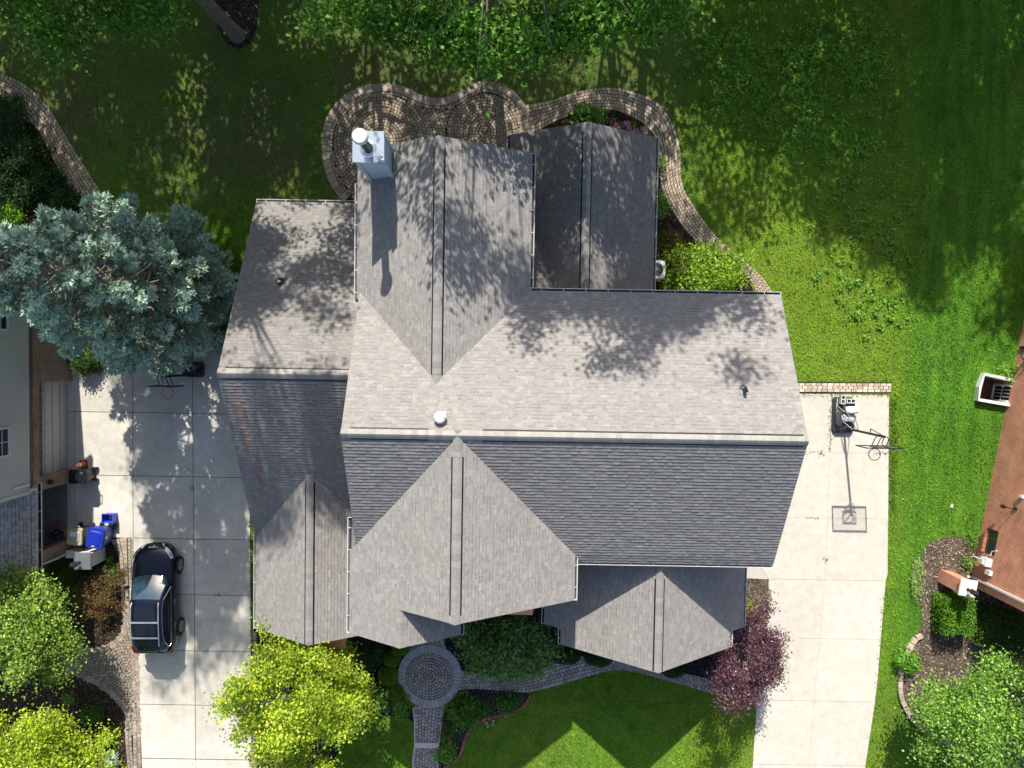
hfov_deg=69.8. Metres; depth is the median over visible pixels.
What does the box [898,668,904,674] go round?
edging block
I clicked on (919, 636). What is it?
edging block
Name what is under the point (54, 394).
garage door
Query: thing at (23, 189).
dark shrub
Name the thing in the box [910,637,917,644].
edging block
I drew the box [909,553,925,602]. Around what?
ground cover
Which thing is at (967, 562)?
shrub
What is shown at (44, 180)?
dark shrub
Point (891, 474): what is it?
weeds
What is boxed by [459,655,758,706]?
path
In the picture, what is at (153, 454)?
driveway
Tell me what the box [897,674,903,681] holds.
edging block
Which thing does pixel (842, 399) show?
cinder block
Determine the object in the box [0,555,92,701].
ash tree
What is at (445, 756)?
hosta
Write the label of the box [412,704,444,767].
path
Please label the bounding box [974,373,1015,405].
window well
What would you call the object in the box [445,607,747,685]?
planting bed
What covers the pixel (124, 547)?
path
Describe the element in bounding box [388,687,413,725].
shrub
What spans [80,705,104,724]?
boxwood
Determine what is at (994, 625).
hedge
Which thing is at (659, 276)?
air conditioner
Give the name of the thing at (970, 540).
weed clump
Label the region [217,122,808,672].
house
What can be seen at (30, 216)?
planting bed
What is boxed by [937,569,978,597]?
pier
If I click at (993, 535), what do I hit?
window
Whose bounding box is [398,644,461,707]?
landing
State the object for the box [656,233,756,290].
bush
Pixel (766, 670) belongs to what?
plum tree
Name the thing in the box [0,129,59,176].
dark shrub
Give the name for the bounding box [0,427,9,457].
window
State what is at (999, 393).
window
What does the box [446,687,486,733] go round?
hydrangea
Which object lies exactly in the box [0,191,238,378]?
blue spruce
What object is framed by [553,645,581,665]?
yew shrub
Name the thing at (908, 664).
shrub
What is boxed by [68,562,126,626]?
japanese maple
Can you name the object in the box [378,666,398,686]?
boxwood
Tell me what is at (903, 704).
edging block
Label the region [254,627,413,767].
planting bed
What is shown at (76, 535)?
wheeled bin
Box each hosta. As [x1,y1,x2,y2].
[103,750,121,767]
[432,739,458,766]
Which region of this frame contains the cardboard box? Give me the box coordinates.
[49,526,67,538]
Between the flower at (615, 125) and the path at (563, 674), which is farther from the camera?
the path at (563, 674)
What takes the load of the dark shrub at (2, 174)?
on the planting bed at (30, 216)
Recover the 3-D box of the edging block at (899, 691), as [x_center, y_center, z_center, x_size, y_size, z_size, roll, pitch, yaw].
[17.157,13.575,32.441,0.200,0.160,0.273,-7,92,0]
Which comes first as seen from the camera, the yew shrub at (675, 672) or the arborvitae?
the arborvitae
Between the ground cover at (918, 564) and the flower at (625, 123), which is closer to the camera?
the flower at (625, 123)
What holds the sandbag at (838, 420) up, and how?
on the basketball hoop at (844, 428)
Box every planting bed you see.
[0,98,94,247]
[0,546,139,767]
[213,0,258,48]
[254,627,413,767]
[437,689,531,767]
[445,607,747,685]
[540,110,752,290]
[729,578,768,706]
[903,536,1023,767]
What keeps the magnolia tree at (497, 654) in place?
on the planting bed at (696, 667)
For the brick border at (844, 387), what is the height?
0.024 m
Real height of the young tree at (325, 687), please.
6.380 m
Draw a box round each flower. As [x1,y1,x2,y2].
[610,118,621,128]
[620,120,631,129]
[620,124,633,131]
[633,125,651,133]
[637,124,650,134]
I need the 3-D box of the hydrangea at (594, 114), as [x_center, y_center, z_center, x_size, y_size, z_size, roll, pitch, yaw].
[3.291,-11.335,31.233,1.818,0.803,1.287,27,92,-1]
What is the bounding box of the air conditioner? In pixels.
[656,260,664,280]
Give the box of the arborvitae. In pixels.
[666,236,693,289]
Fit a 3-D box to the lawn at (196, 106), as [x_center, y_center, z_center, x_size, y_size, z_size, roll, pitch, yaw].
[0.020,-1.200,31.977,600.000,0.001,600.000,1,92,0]
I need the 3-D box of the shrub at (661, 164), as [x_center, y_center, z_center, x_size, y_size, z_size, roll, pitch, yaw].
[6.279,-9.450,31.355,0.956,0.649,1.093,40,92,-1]
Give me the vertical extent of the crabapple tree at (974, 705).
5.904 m
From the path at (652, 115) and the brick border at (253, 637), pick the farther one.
the brick border at (253, 637)
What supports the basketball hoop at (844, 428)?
on the driveway at (818, 712)
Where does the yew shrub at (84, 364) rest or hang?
on the driveway at (153, 454)
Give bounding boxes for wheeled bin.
[67,522,94,545]
[68,467,98,483]
[85,522,117,549]
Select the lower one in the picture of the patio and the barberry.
the barberry
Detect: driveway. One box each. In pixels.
[67,343,251,767]
[747,394,888,767]
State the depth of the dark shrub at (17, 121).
30.96 m
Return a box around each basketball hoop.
[147,362,204,398]
[831,397,904,460]
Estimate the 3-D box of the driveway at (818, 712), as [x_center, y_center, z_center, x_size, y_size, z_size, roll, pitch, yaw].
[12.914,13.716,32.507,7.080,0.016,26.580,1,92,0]
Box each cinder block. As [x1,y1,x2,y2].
[839,395,845,403]
[846,399,855,402]
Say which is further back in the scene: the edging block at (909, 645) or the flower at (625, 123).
the edging block at (909, 645)
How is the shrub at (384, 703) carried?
on the planting bed at (333, 752)
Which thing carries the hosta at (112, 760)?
on the planting bed at (100, 633)
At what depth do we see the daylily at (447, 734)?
32.25 m
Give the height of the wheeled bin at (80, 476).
1.062 m
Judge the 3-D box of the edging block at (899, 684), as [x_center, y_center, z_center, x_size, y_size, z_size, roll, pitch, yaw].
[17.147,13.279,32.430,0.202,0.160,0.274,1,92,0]
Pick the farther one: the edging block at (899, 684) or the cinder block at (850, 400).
the edging block at (899, 684)
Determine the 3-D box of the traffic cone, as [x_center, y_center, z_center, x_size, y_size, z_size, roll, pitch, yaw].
[-18.761,3.529,31.799,0.380,0.735,0.380,-5,92,0]
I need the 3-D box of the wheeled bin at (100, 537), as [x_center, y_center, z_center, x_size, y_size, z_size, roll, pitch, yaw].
[-17.722,6.499,31.703,0.741,1.142,0.988,11,92,0]
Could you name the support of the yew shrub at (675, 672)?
on the planting bed at (696, 667)
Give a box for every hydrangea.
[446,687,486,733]
[490,689,523,718]
[566,102,607,124]
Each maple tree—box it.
[0,0,245,92]
[277,0,715,117]
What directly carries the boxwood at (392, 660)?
on the planting bed at (333, 752)
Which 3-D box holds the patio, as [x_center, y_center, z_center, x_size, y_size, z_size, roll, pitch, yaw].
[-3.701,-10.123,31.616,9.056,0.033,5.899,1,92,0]
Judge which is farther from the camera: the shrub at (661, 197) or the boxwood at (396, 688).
the boxwood at (396, 688)
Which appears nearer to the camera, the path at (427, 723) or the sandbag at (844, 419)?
the sandbag at (844, 419)
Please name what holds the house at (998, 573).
on the lawn at (196, 106)
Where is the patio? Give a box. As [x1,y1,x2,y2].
[321,81,530,200]
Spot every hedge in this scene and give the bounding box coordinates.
[930,589,977,638]
[966,601,1023,658]
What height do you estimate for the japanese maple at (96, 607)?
0.765 m
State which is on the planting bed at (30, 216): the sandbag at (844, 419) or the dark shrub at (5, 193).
the dark shrub at (5, 193)
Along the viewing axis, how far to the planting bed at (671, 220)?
31.74 m
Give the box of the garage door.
[42,381,66,474]
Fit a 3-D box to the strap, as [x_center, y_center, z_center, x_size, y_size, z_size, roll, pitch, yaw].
[14.271,1.277,31.474,0.322,0.638,1.373,-28,92,1]
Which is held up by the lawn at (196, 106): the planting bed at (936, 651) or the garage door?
the planting bed at (936, 651)
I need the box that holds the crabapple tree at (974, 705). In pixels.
[894,636,1023,767]
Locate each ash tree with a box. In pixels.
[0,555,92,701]
[0,697,129,767]
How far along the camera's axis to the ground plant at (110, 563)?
32.16 m
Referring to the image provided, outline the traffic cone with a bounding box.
[73,460,87,468]
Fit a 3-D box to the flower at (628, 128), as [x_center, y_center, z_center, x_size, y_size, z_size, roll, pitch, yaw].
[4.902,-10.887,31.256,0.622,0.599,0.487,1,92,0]
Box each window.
[0,312,8,330]
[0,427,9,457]
[980,527,998,555]
[990,383,1011,402]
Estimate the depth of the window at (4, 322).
27.62 m
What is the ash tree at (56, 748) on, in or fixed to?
on the planting bed at (100, 633)
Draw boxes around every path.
[0,73,104,219]
[65,537,141,767]
[409,639,446,657]
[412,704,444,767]
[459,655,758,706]
[526,87,771,291]
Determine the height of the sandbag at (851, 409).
0.207 m
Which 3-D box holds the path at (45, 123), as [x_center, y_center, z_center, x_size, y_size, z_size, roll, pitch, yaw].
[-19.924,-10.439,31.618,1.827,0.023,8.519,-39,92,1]
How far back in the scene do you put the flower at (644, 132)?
31.16 m
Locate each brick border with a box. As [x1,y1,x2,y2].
[251,631,256,767]
[798,382,891,392]
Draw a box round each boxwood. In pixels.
[43,557,85,592]
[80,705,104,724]
[97,725,117,743]
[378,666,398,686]
[383,650,400,667]
[384,681,402,700]
[391,646,409,655]
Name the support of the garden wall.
on the planting bed at (100, 633)
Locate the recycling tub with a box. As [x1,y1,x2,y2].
[101,513,117,522]
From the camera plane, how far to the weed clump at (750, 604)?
32.13 m
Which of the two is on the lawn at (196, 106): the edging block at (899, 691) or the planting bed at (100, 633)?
the planting bed at (100, 633)
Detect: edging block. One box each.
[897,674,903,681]
[897,681,902,687]
[897,687,902,694]
[897,694,904,700]
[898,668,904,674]
[899,701,906,707]
[906,642,913,649]
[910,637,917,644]
[915,633,923,640]
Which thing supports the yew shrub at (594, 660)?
on the planting bed at (696, 667)
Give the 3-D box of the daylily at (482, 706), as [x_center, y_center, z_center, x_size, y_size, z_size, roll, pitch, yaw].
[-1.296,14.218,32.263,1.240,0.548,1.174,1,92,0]
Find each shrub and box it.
[0,90,32,141]
[0,126,39,189]
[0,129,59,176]
[0,173,28,216]
[8,170,51,209]
[20,159,71,199]
[45,182,81,213]
[59,689,77,708]
[66,344,106,377]
[363,679,393,719]
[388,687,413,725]
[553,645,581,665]
[584,652,612,667]
[657,187,673,223]
[658,152,668,176]
[661,666,683,678]
[890,642,922,677]
[959,552,978,571]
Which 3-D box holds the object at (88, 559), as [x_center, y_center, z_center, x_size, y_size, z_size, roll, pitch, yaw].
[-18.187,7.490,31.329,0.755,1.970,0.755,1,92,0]
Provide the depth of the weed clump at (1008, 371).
31.77 m
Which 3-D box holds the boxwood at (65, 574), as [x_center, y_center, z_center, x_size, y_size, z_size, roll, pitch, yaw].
[-19.666,8.387,31.825,1.802,1.045,1.595,1,92,0]
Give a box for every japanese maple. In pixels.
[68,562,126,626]
[86,593,114,622]
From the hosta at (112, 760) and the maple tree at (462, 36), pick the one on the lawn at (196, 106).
the maple tree at (462, 36)
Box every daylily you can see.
[435,722,459,744]
[473,697,496,721]
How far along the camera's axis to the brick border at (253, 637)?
32.45 m
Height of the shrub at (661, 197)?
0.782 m
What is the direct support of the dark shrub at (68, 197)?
on the planting bed at (30, 216)
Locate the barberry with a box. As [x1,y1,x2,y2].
[656,224,684,268]
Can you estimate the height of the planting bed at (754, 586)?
0.045 m
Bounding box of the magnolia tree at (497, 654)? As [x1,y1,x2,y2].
[449,609,571,686]
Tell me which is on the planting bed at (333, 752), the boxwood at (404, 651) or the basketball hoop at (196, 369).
the boxwood at (404, 651)
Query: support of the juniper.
on the planting bed at (333, 752)
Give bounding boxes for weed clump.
[746,596,757,616]
[961,525,980,554]
[997,361,1019,386]
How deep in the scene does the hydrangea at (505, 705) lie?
32.16 m
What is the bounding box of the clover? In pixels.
[680,0,922,344]
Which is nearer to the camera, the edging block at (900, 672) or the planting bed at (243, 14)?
the planting bed at (243, 14)
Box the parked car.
[125,542,184,653]
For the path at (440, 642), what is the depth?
32.43 m
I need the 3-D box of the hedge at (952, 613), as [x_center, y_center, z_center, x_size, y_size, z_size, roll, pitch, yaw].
[19.175,9.982,31.790,1.626,1.218,1.892,1,92,0]
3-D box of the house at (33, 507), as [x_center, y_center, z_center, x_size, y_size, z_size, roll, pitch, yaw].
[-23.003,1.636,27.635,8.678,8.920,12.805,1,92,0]
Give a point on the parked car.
(157, 623)
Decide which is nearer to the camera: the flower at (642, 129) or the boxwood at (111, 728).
the flower at (642, 129)
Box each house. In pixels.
[0,280,73,585]
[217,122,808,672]
[966,319,1023,611]
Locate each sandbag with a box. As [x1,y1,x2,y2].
[835,410,842,426]
[841,414,855,421]
[845,406,858,413]
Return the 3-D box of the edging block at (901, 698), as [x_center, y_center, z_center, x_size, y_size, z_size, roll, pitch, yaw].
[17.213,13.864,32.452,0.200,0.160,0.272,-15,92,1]
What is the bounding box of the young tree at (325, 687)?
[200,613,386,767]
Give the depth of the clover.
31.46 m
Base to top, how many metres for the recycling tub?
0.502 m
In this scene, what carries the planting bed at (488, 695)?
on the lawn at (196, 106)
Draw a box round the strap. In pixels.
[836,398,854,428]
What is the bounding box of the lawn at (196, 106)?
[0,0,1023,767]
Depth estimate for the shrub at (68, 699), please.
32.38 m
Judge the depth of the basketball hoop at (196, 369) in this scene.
31.59 m
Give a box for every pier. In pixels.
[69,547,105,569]
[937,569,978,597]
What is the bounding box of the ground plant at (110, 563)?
[102,554,123,587]
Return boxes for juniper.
[343,637,389,673]
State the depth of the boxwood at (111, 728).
32.40 m
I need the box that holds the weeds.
[191,379,899,722]
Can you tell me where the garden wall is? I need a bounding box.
[66,547,87,557]
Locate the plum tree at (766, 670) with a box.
[702,588,792,725]
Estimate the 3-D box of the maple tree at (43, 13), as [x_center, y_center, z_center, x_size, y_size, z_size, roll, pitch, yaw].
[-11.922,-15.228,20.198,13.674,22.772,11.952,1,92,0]

